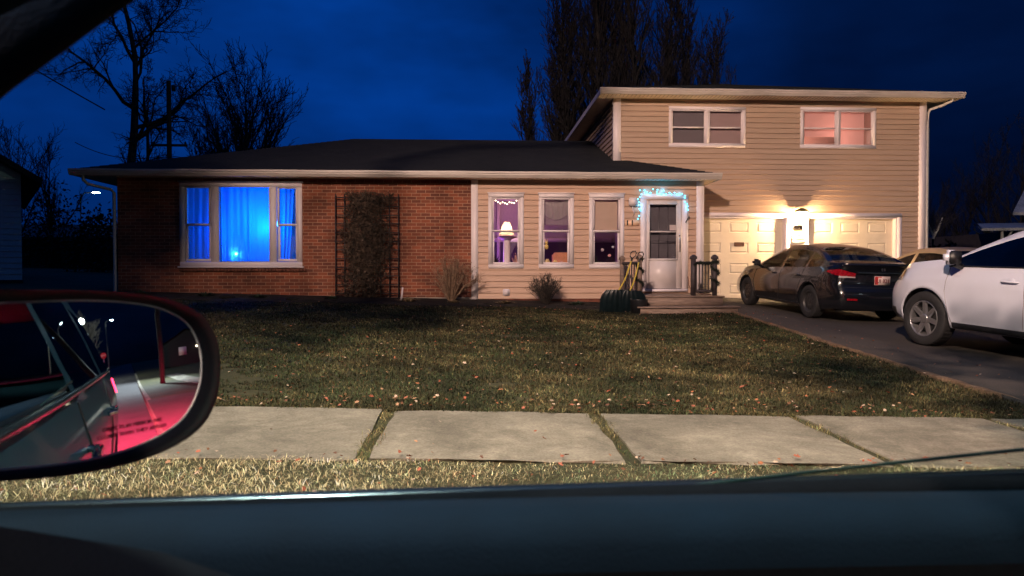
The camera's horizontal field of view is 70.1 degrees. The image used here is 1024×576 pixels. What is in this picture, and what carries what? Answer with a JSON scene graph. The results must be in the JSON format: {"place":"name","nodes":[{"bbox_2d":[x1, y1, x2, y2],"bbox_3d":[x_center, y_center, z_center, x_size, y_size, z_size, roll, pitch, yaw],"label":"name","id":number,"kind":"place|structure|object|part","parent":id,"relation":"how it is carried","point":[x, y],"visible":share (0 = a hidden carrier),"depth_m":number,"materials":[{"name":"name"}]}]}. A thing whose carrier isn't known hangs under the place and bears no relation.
{"place":"outdoors","nodes":[
{"label":"outdoors","id":0,"kind":"place"},
{"bbox_2d":[37,71,104,109],"bbox_3d":[-27.480,-14.406,31.301,17.522,11.992,0.060,-1,1,-23],"label":"overhead wire","id":1,"kind":"object","parent":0,"point":[70,90],"visible":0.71,"depth_m":34.28,"materials":[{"name":"black plastic"}]},
{"bbox_2d":[80,191,98,223],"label":"street lamp","id":2,"kind":"object","parent":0,"point":[81,197],"visible":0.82,"depth_m":58.11,"materials":[{"name":"metal"}]},
{"bbox_2d":[0,0,1023,575],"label":"car","id":3,"kind":"object","parent":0,"point":[90,380],"visible":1,"depth_m":0.48,"materials":[{"name":"black paint"}]},
{"bbox_3d":[-0.031,0.165,0.496,1.450,0.038,0.090,0,1,-3],"label":"door panel","id":4,"kind":"part","parent":3,"relation":"part of","materials":[{"name":"plastic"}]},
{"bbox_2d":[0,267,1023,501],"bbox_3d":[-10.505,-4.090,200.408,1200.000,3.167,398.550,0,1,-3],"label":"lawn","id":5,"kind":"structure","parent":0,"point":[34,278],"depth_m":5.97,"materials":[{"name":"plant"}]},
{"bbox_2d":[0,154,41,282],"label":"neighbour house","id":6,"kind":"structure","parent":5,"relation":"on","point":[20,186],"depth_m":19.18,"materials":[{"name":"blue"}]},
{"bbox_2d":[0,113,65,239],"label":"bare tree","id":7,"kind":"object","parent":5,"relation":"on","point":[17,158],"visible":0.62,"depth_m":40.44,"materials":[{"name":"brown plant"}]},
{"bbox_2d":[16,128,93,232],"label":"bare tree","id":8,"kind":"object","parent":5,"relation":"on","point":[42,166],"visible":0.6,"depth_m":45.00,"materials":[{"name":"brown plant"}]},
{"bbox_2d":[21,176,99,267],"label":"garden bush","id":9,"kind":"object","parent":5,"relation":"on","point":[55,243],"visible":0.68,"depth_m":42.47,"materials":[{"name":"green plant"}]},
{"bbox_2d":[4,224,117,268],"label":"house","id":10,"kind":"structure","parent":5,"relation":"on","point":[33,260],"depth_m":44.54,"materials":[{"name":"black"}]},
{"bbox_2d":[22,245,29,266],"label":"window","id":11,"kind":"structure","parent":10,"relation":"in","point":[23,259],"depth_m":44.45,"materials":[{"name":"black glass"}]},
{"bbox_2d":[49,245,84,267],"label":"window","id":12,"kind":"structure","parent":10,"relation":"in","point":[51,260],"depth_m":44.55,"materials":[{"name":"black glass"}]},
{"bbox_2d":[105,246,117,267],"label":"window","id":13,"kind":"structure","parent":10,"relation":"in","point":[109,257],"depth_m":44.71,"materials":[{"name":"black glass"}]},
{"bbox_2d":[62,202,117,271],"bbox_3d":[-19.627,-2.441,34.989,3.374,3.536,3.137,0,1,-3],"label":"garden bush","id":14,"kind":"object","parent":5,"relation":"on","point":[105,243],"visible":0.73,"depth_m":34.44,"materials":[{"name":"green plant"}]},
{"bbox_2d":[33,0,248,162],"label":"oak tree","id":15,"kind":"object","parent":5,"relation":"on","point":[134,138],"visible":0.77,"depth_m":39.46,"materials":[{"name":"brown plant"}]},
{"bbox_2d":[151,80,187,158],"bbox_3d":[-17.368,-5.625,37.029,1.800,9.700,0.288,0,1,-3],"label":"utility pole","id":16,"kind":"object","parent":5,"relation":"on","point":[169,145],"visible":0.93,"depth_m":36.89,"materials":[{"name":"brown wood"}]},
{"bbox_2d":[75,142,166,158],"bbox_3d":[-20.265,-7.183,37.846,6.045,1.080,0.040,0,1,16],"label":"overhead wire","id":17,"kind":"object","parent":16,"relation":"attached to","point":[123,157],"visible":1,"depth_m":37.81,"materials":[{"name":"black plastic"}]},
{"bbox_2d":[178,99,233,155],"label":"bare tree","id":18,"kind":"object","parent":5,"relation":"on","point":[200,148],"visible":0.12,"depth_m":41.20,"materials":[{"name":"brown plant"}]},
{"bbox_2d":[178,33,308,153],"bbox_3d":[-14.226,-7.177,39.518,5.586,13.064,6.559,0,1,17],"label":"bare tree","id":19,"kind":"object","parent":5,"relation":"on","point":[241,141],"visible":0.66,"depth_m":39.24,"materials":[{"name":"brown plant"}]},
{"bbox_2d":[111,291,599,308],"bbox_3d":[-3.302,0.291,16.210,11.500,0.432,1.539,0,1,-3],"label":"flower bed","id":20,"kind":"object","parent":5,"relation":"on","point":[377,300],"visible":0.7,"depth_m":16.00,"materials":[{"name":"brown soil"}]},
{"bbox_2d":[195,291,218,296],"bbox_3d":[-6.755,0.129,16.100,0.575,0.130,0.542,-1,2,-43],"label":"plant","id":21,"kind":"object","parent":20,"relation":"on","point":[205,294],"visible":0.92,"depth_m":16.03,"materials":[{"name":"green plant"}]},
{"bbox_2d":[219,294,235,298],"bbox_3d":[-6.130,0.204,15.709,0.364,0.156,0.247,0,1,-3],"label":"garden stone","id":22,"kind":"object","parent":20,"relation":"on","point":[224,296],"visible":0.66,"depth_m":15.62,"materials":[{"name":"grey stone"}]},
{"bbox_2d":[245,294,269,297],"bbox_3d":[-5.603,0.168,16.104,0.721,0.116,0.685,0,1,-3],"label":"plant","id":23,"kind":"object","parent":20,"relation":"on","point":[257,295],"visible":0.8,"depth_m":16.02,"materials":[{"name":"green plant"}]},
{"bbox_2d":[285,297,299,300],"bbox_3d":[-4.729,0.251,15.733,0.308,0.132,0.209,0,1,-3],"label":"garden stone","id":24,"kind":"object","parent":20,"relation":"on","point":[292,298],"visible":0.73,"depth_m":15.66,"materials":[{"name":"grey stone"}]},
{"bbox_2d":[324,295,337,298],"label":"plant","id":25,"kind":"object","parent":20,"relation":"on","point":[331,297],"visible":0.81,"depth_m":16.18,"materials":[{"name":"green plant"}]},
{"bbox_2d":[333,184,400,297],"bbox_3d":[-3.321,-0.998,16.592,1.537,2.733,0.745,0,1,-3],"label":"climbing vine","id":26,"kind":"object","parent":20,"relation":"on","point":[358,247],"visible":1,"depth_m":16.70,"materials":[{"name":"green plant"}]},
{"bbox_2d":[396,297,422,301],"bbox_3d":[-2.297,0.248,16.213,0.691,0.122,0.735,1,2,42],"label":"plant","id":27,"kind":"object","parent":20,"relation":"on","point":[408,299],"visible":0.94,"depth_m":16.18,"materials":[{"name":"plant"}]},
{"bbox_2d":[427,249,485,300],"bbox_3d":[-1.263,-0.282,16.486,1.407,1.200,0.698,0,1,-3],"label":"bare shrub","id":28,"kind":"object","parent":20,"relation":"on","point":[452,280],"visible":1,"depth_m":16.45,"materials":[{"name":"brown plant"}]},
{"bbox_2d":[496,300,514,303],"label":"plant","id":29,"kind":"object","parent":20,"relation":"on","point":[505,302],"visible":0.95,"depth_m":16.28,"materials":[{"name":"plant"}]},
{"bbox_2d":[525,271,562,303],"bbox_3d":[0.712,-0.015,16.537,0.942,0.778,0.735,0,1,-3],"label":"bare shrub","id":30,"kind":"object","parent":20,"relation":"on","point":[545,290],"visible":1,"depth_m":16.46,"materials":[{"name":"brown plant"}]},
{"bbox_2d":[569,300,585,304],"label":"plant","id":31,"kind":"object","parent":20,"relation":"on","point":[577,302],"visible":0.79,"depth_m":16.46,"materials":[{"name":"green plant"}]},
{"bbox_2d":[0,299,1023,494],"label":"fallen leaves","id":32,"kind":"object","parent":5,"relation":"on","point":[419,468],"visible":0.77,"depth_m":6.12,"materials":[{"name":"brown plant"}]},
{"bbox_2d":[67,84,965,301],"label":"split level house","id":33,"kind":"structure","parent":5,"relation":"on","point":[761,182],"depth_m":17.30,"materials":[{"name":"brick"}]},
{"bbox_2d":[188,188,210,261],"bbox_3d":[-7.199,-1.466,16.968,0.600,1.800,0.076,0,1,-3],"label":"curtain","id":34,"kind":"object","parent":33,"relation":"hanging from","point":[198,205],"visible":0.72,"depth_m":16.97,"materials":[{"name":"blue fabric"}]},
{"bbox_2d":[221,187,247,260],"bbox_3d":[-6.449,-1.486,16.976,0.600,1.720,0.046,0,1,-1],"label":"curtain","id":35,"kind":"object","parent":33,"relation":"hanging from","point":[234,207],"visible":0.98,"depth_m":16.98,"materials":[{"name":"blue fabric"}]},
{"bbox_2d":[177,181,303,267],"bbox_3d":[-6.212,-1.454,16.750,2.830,1.985,0.160,0,1,-3],"label":"picture window","id":36,"kind":"structure","parent":33,"relation":"in","point":[274,187],"depth_m":16.73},
{"bbox_2d":[248,187,268,260],"bbox_3d":[-5.849,-1.487,16.999,0.580,1.720,0.048,0,1,-2],"label":"curtain","id":37,"kind":"object","parent":33,"relation":"hanging from","point":[258,216],"visible":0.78,"depth_m":17.00,"materials":[{"name":"blue fabric"}]},
{"bbox_2d":[280,189,293,261],"bbox_3d":[-5.262,-1.468,17.068,0.320,1.800,0.064,0,1,-3],"label":"curtain","id":38,"kind":"object","parent":33,"relation":"hanging from","point":[286,203],"visible":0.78,"depth_m":17.06,"materials":[{"name":"blue fabric"}]},
{"bbox_2d":[334,194,399,297],"bbox_3d":[-3.335,-0.963,16.814,1.480,2.400,0.035,0,1,-3],"label":"trellis","id":39,"kind":"object","parent":33,"relation":"attached to","point":[389,258],"visible":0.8,"depth_m":16.81,"materials":[{"name":"brown wood"}]},
{"bbox_2d":[487,192,524,267],"bbox_3d":[-0.141,-1.346,17.089,0.870,1.775,0.125,0,1,-3],"label":"window","id":40,"kind":"structure","parent":33,"relation":"in","point":[491,195],"depth_m":17.05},
{"bbox_2d":[496,222,516,261],"bbox_3d":[-0.129,-0.792,17.725,0.500,1.620,0.500,0,1,-3],"label":"table lamp","id":41,"kind":"object","parent":33,"relation":"in","point":[506,237],"visible":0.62,"depth_m":17.64,"materials":[{"name":"fabric"}]},
{"bbox_2d":[503,289,509,295],"bbox_3d":[-0.134,0.102,17.080,0.160,0.160,0.065,0,1,-3],"label":"wall vent","id":42,"kind":"object","parent":33,"relation":"attached to","point":[506,292],"depth_m":17.07,"materials":[{"name":"white plastic"}]},
{"bbox_2d":[544,239,548,249],"bbox_3d":[0.816,-1.039,17.268,0.100,0.258,0.100,0,1,-3],"label":"rabbit ornament","id":43,"kind":"object","parent":33,"relation":"hanging from","point":[546,246],"visible":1,"depth_m":17.24,"materials":[{"name":"yellow ceramic"}]},
{"bbox_2d":[544,215,566,224],"bbox_3d":[1.026,-1.815,17.362,0.590,0.640,0.008,0,1,-3],"label":"window shade","id":44,"kind":"object","parent":33,"relation":"attached to","point":[549,221],"depth_m":17.37,"materials":[{"name":"purple fabric"}]},
{"bbox_2d":[544,200,567,219],"bbox_3d":[1.034,-1.874,17.302,0.640,0.520,0.020,0,1,-3],"label":"valance","id":45,"kind":"object","parent":33,"relation":"attached to","point":[555,209],"visible":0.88,"depth_m":17.30,"materials":[{"name":"fabric"}]},
{"bbox_2d":[538,192,574,267],"bbox_3d":[1.038,-1.348,17.150,0.870,1.775,0.125,0,1,-3],"label":"window","id":46,"kind":"structure","parent":33,"relation":"in","point":[543,196],"depth_m":17.12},
{"bbox_2d":[552,252,566,261],"bbox_3d":[1.328,-0.452,17.939,0.670,0.830,0.500,0,1,-3],"label":"armchair","id":47,"kind":"object","parent":33,"relation":"in","point":[559,256],"visible":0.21,"depth_m":17.68,"materials":[{"name":"orange fabric"}]},
{"bbox_2d":[595,200,616,229],"bbox_3d":[2.220,-1.739,17.326,0.570,0.790,0.008,0,1,-3],"label":"window shade","id":48,"kind":"object","parent":33,"relation":"attached to","point":[605,214],"depth_m":17.33,"materials":[{"name":"beige fabric"}]},
{"bbox_2d":[588,193,624,267],"bbox_3d":[2.226,-1.349,17.213,0.870,1.775,0.125,0,1,-3],"label":"window","id":49,"kind":"structure","parent":33,"relation":"in","point":[592,196],"depth_m":17.18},
{"bbox_2d":[625,220,638,225],"bbox_3d":[2.832,-1.532,17.205,0.330,0.130,0.016,0,1,-3],"label":"house number sign","id":50,"kind":"object","parent":33,"relation":"attached to","point":[631,222],"visible":1,"depth_m":17.20,"materials":[{"name":"paint"}]},
{"bbox_2d":[628,198,636,216],"bbox_3d":[2.839,-1.895,17.161,0.190,0.452,0.112,0,1,-3],"label":"junction box","id":51,"kind":"object","parent":33,"relation":"attached to","point":[632,202],"visible":1,"depth_m":17.11,"materials":[{"name":"white plastic"}]},
{"bbox_2d":[637,189,688,222],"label":"string lights","id":52,"kind":"object","parent":33,"relation":"attached to","point":[661,194],"visible":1,"depth_m":17.16,"materials":[{"name":"blue plastic"}]},
{"bbox_2d":[650,205,675,258],"bbox_3d":[3.592,-1.026,17.429,0.900,2.100,0.030,0,1,-3],"label":"inner door","id":53,"kind":"structure","parent":33,"relation":"in","point":[662,244],"depth_m":17.42,"materials":[{"name":"paint"}]},
{"bbox_2d":[646,200,681,288],"bbox_3d":[3.601,-1.028,17.259,0.850,2.090,0.110,0,1,-3],"label":"door","id":54,"kind":"structure","parent":33,"relation":"in","point":[660,273],"depth_m":17.27,"materials":[{"name":"white paint"}]},
{"bbox_2d":[673,111,703,142],"bbox_3d":[4.494,-4.094,18.687,0.900,0.880,0.008,0,1,-3],"label":"window shade","id":55,"kind":"object","parent":33,"relation":"attached to","point":[688,119],"depth_m":18.69,"materials":[{"name":"grey fabric"}]},
{"bbox_2d":[669,106,745,147],"bbox_3d":[4.969,-4.097,18.597,1.980,1.030,0.090,0,1,-3],"label":"window","id":56,"kind":"structure","parent":33,"relation":"in","point":[742,144],"depth_m":18.57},
{"bbox_2d":[710,112,740,142],"bbox_3d":[5.426,-4.096,18.756,0.910,0.880,0.008,0,1,-3],"label":"window shade","id":57,"kind":"object","parent":33,"relation":"attached to","point":[725,119],"depth_m":18.76,"materials":[{"name":"pink fabric"}]},
{"bbox_2d":[704,218,781,297],"bbox_3d":[5.865,-0.757,18.876,2.350,2.140,0.050,0,1,-3],"label":"garage door","id":58,"kind":"structure","parent":33,"relation":"in","point":[736,242],"depth_m":18.87,"materials":[{"name":"paint"}]},
{"bbox_2d":[791,232,804,242],"bbox_3d":[7.339,-1.294,18.717,0.340,0.280,0.038,0,1,-3],"label":"louvred vent","id":59,"kind":"object","parent":33,"relation":"attached to","point":[798,237],"visible":1,"depth_m":18.71,"materials":[{"name":"paint"}]},
{"bbox_2d":[793,208,808,229],"bbox_3d":[7.346,-1.768,18.582,0.288,0.540,0.334,0,1,-3],"label":"wall lantern","id":60,"kind":"object","parent":33,"relation":"attached to","point":[801,217],"depth_m":18.43,"materials":[{"name":"white glass"}]},
{"bbox_2d":[804,112,833,136],"bbox_3d":[7.943,-4.233,18.885,0.810,0.650,0.008,0,1,-3],"label":"window shade","id":61,"kind":"object","parent":33,"relation":"attached to","point":[819,119],"depth_m":18.89,"materials":[{"name":"pink fabric"}]},
{"bbox_2d":[800,107,875,148],"bbox_3d":[8.379,-4.111,18.775,1.990,1.050,0.090,0,1,-3],"label":"window","id":62,"kind":"structure","parent":33,"relation":"in","point":[837,111],"depth_m":18.75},
{"bbox_2d":[809,219,892,255],"bbox_3d":[8.795,-0.751,19.035,2.360,2.160,0.040,0,1,-3],"label":"garage door","id":63,"kind":"structure","parent":33,"relation":"in","point":[876,234],"depth_m":19.02,"materials":[{"name":"paint"}]},
{"bbox_2d":[840,112,863,144],"bbox_3d":[8.757,-4.109,18.930,0.760,0.900,0.008,0,1,-3],"label":"window shade","id":64,"kind":"object","parent":33,"relation":"attached to","point":[852,120],"depth_m":18.93,"materials":[{"name":"pink fabric"}]},
{"bbox_2d":[512,49,548,140],"bbox_3d":[0.634,-6.292,38.335,3.660,12.100,3.014,1,2,44],"label":"poplar tree","id":65,"kind":"object","parent":5,"relation":"on","point":[529,130],"visible":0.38,"depth_m":37.99,"materials":[{"name":"brown plant"}]},
{"bbox_2d":[534,1,580,140],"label":"poplar tree","id":66,"kind":"object","parent":5,"relation":"on","point":[557,48],"visible":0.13,"depth_m":40.07,"materials":[{"name":"brown plant"}]},
{"bbox_2d":[536,0,596,140],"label":"poplar tree","id":67,"kind":"object","parent":5,"relation":"on","point":[564,95],"visible":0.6,"depth_m":38.21,"materials":[{"name":"brown plant"}]},
{"bbox_2d":[544,0,612,123],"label":"poplar tree","id":68,"kind":"object","parent":5,"relation":"on","point":[584,103],"visible":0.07,"depth_m":42.13,"materials":[{"name":"brown plant"}]},
{"bbox_2d":[171,299,1023,419],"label":"lawn grass","id":69,"kind":"structure","parent":5,"relation":"on","point":[269,311],"depth_m":8.22,"materials":[{"name":"green plant"}]},
{"bbox_2d":[559,0,671,128],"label":"poplar tree","id":70,"kind":"object","parent":5,"relation":"on","point":[601,72],"visible":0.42,"depth_m":37.77,"materials":[{"name":"brown plant"}]},
{"bbox_2d":[599,251,636,311],"bbox_3d":[2.263,-0.140,15.204,0.886,1.285,0.309,0,1,-20],"label":"snow shovel","id":71,"kind":"object","parent":5,"relation":"on","point":[610,300],"visible":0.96,"depth_m":15.12,"materials":[{"name":"green plastic"}]},
{"bbox_2d":[588,0,660,179],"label":"poplar tree","id":72,"kind":"object","parent":5,"relation":"on","point":[609,27],"visible":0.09,"depth_m":40.86,"materials":[{"name":"brown plant"}]},
{"bbox_2d":[621,252,645,312],"bbox_3d":[2.430,-0.123,15.271,0.752,1.287,0.384,0,1,-3],"label":"snow shovel","id":73,"kind":"object","parent":5,"relation":"on","point":[634,295],"visible":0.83,"depth_m":15.13,"materials":[{"name":"green plastic"}]},
{"bbox_2d":[630,299,647,312],"bbox_3d":[2.630,0.393,15.170,0.400,0.320,0.400,0,1,-3],"label":"bucket","id":74,"kind":"object","parent":5,"relation":"on","point":[634,304],"visible":0.59,"depth_m":15.02,"materials":[{"name":"black plastic"}]},
{"bbox_2d":[605,0,696,86],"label":"poplar tree","id":75,"kind":"object","parent":5,"relation":"on","point":[628,33],"visible":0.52,"depth_m":37.12,"materials":[{"name":"brown plant"}]},
{"bbox_2d":[640,0,709,85],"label":"poplar tree","id":76,"kind":"object","parent":5,"relation":"on","point":[674,41],"visible":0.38,"depth_m":40.08,"materials":[{"name":"brown plant"}]},
{"bbox_2d":[656,0,711,84],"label":"poplar tree","id":77,"kind":"object","parent":5,"relation":"on","point":[689,30],"visible":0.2,"depth_m":41.89,"materials":[{"name":"brown plant"}]},
{"bbox_2d":[637,293,740,313],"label":"porch steps","id":78,"kind":"structure","parent":5,"relation":"on","point":[665,303],"depth_m":15.39,"materials":[{"name":"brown wood"}]},
{"bbox_2d":[619,254,642,290],"bbox_3d":[2.612,-0.287,16.086,0.144,0.880,1.292,0,1,-10],"label":"porch railing","id":79,"kind":"object","parent":78,"relation":"on","point":[622,272],"visible":0.81,"depth_m":16.16,"materials":[{"name":"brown wood"}]},
{"bbox_2d":[634,258,644,286],"bbox_3d":[2.715,-0.319,15.521,0.284,0.685,0.281,0,1,-3],"label":"garland","id":80,"kind":"object","parent":79,"relation":"attached to","point":[642,271],"visible":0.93,"depth_m":15.46},
{"bbox_2d":[690,254,718,295],"bbox_3d":[4.099,-0.276,15.594,0.590,0.880,0.130,0,1,-3],"label":"porch railing","id":81,"kind":"object","parent":78,"relation":"on","point":[693,258],"visible":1,"depth_m":15.56,"materials":[{"name":"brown wood"}]},
{"bbox_2d":[692,259,720,292],"bbox_3d":[4.143,-0.258,15.597,0.682,0.751,0.307,0,1,-3],"label":"garland","id":82,"kind":"object","parent":81,"relation":"hanging from","point":[717,282],"visible":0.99,"depth_m":15.54},
{"bbox_2d":[683,7,737,84],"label":"poplar tree","id":83,"kind":"object","parent":5,"relation":"on","point":[713,63],"visible":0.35,"depth_m":41.20,"materials":[{"name":"brown plant"}]},
{"bbox_2d":[928,239,956,247],"bbox_3d":[23.299,-1.200,39.238,4.154,2.942,3.140,0,1,-3],"label":"garden bush","id":84,"kind":"object","parent":5,"relation":"on","point":[951,243],"visible":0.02,"depth_m":39.22,"materials":[{"name":"green plant"}]},
{"bbox_2d":[928,202,963,247],"bbox_3d":[15.504,-1.466,26.915,2.713,3.517,2.072,-1,1,-24],"label":"birch tree","id":85,"kind":"object","parent":5,"relation":"on","point":[938,224],"visible":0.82,"depth_m":26.78,"materials":[{"name":"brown plant"}]},
{"bbox_2d":[928,176,972,240],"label":"bare tree","id":86,"kind":"object","parent":5,"relation":"on","point":[940,234],"visible":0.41,"depth_m":51.41,"materials":[{"name":"brown plant"}]},
{"bbox_2d":[935,155,1002,235],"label":"bare tree","id":87,"kind":"object","parent":5,"relation":"on","point":[955,226],"visible":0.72,"depth_m":47.12,"materials":[{"name":"brown plant"}]},
{"bbox_2d":[928,191,1023,247],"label":"white roofed house","id":88,"kind":"structure","parent":5,"relation":"on","point":[976,240],"depth_m":37.13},
{"bbox_2d":[949,114,1020,232],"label":"bare tree","id":89,"kind":"object","parent":5,"relation":"on","point":[994,169],"visible":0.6,"depth_m":49.25,"materials":[{"name":"brown plant"}]},
{"bbox_2d":[969,111,1023,232],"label":"bare tree","id":90,"kind":"object","parent":5,"relation":"on","point":[998,216],"visible":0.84,"depth_m":46.07,"materials":[{"name":"brown plant"}]},
{"bbox_2d":[0,453,1023,501],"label":"verge grass","id":91,"kind":"structure","parent":0,"point":[252,482],"depth_m":3.93,"materials":[{"name":"green plant"}]},
{"bbox_2d":[0,0,1023,238],"label":"sky","id":92,"kind":"structure","parent":0,"point":[372,69],"materials":[{"name":"blue"}]},
{"bbox_2d":[146,406,1023,468],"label":"sidewalk","id":93,"kind":"structure","parent":0,"point":[238,432],"depth_m":4.91,"materials":[{"name":"concrete"}]},
{"bbox_2d":[347,406,1023,468],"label":"joint grass","id":94,"kind":"structure","parent":93,"relation":"on","point":[381,426],"depth_m":5.04,"materials":[{"name":"green plant"}]},
{"bbox_2d":[723,298,1023,403],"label":"driveway","id":95,"kind":"structure","parent":0,"point":[993,355],"depth_m":10.57,"materials":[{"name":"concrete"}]},
{"bbox_2d":[737,243,908,318],"bbox_3d":[6.457,-0.223,15.515,2.140,1.454,4.625,1,4,-8],"label":"sedan car","id":96,"kind":"object","parent":95,"relation":"on","point":[814,280],"visible":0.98,"depth_m":14.22,"materials":[{"name":"black paint"}]},
{"bbox_3d":[7.146,-0.603,15.960,0.183,0.362,0.889,0,1,-8],"label":"side window","id":97,"kind":"part","parent":96,"relation":"part of","materials":[{"name":"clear glass"}]},
{"bbox_3d":[7.273,-0.569,15.004,0.190,0.377,0.860,1,4,-8],"label":"side window","id":98,"kind":"part","parent":96,"relation":"part of","materials":[{"name":"glass"}]},
{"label":"side window","id":99,"kind":"part","parent":96,"relation":"part of","materials":[{"name":"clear glass"}]},
{"bbox_2d":[731,311,1023,400],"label":"driveway edge","id":100,"kind":"object","parent":95,"relation":"on","point":[930,374],"visible":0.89,"depth_m":8.57,"materials":[{"name":"grey concrete"}]},
{"bbox_2d":[896,247,977,263],"bbox_3d":[8.844,-0.122,15.004,2.140,1.454,4.625,1,4,-4],"label":"hatchback car","id":101,"kind":"object","parent":95,"relation":"on","point":[926,254],"visible":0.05,"depth_m":14.82,"materials":[{"name":"beige paint"}]},
{"bbox_2d":[892,231,1023,344],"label":"suv car","id":102,"kind":"object","parent":95,"relation":"on","point":[939,302],"visible":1,"depth_m":9.77,"materials":[{"name":"white paint"}]},
{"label":"side window","id":103,"kind":"part","parent":102,"relation":"part of","materials":[{"name":"black glass"}]}
]}

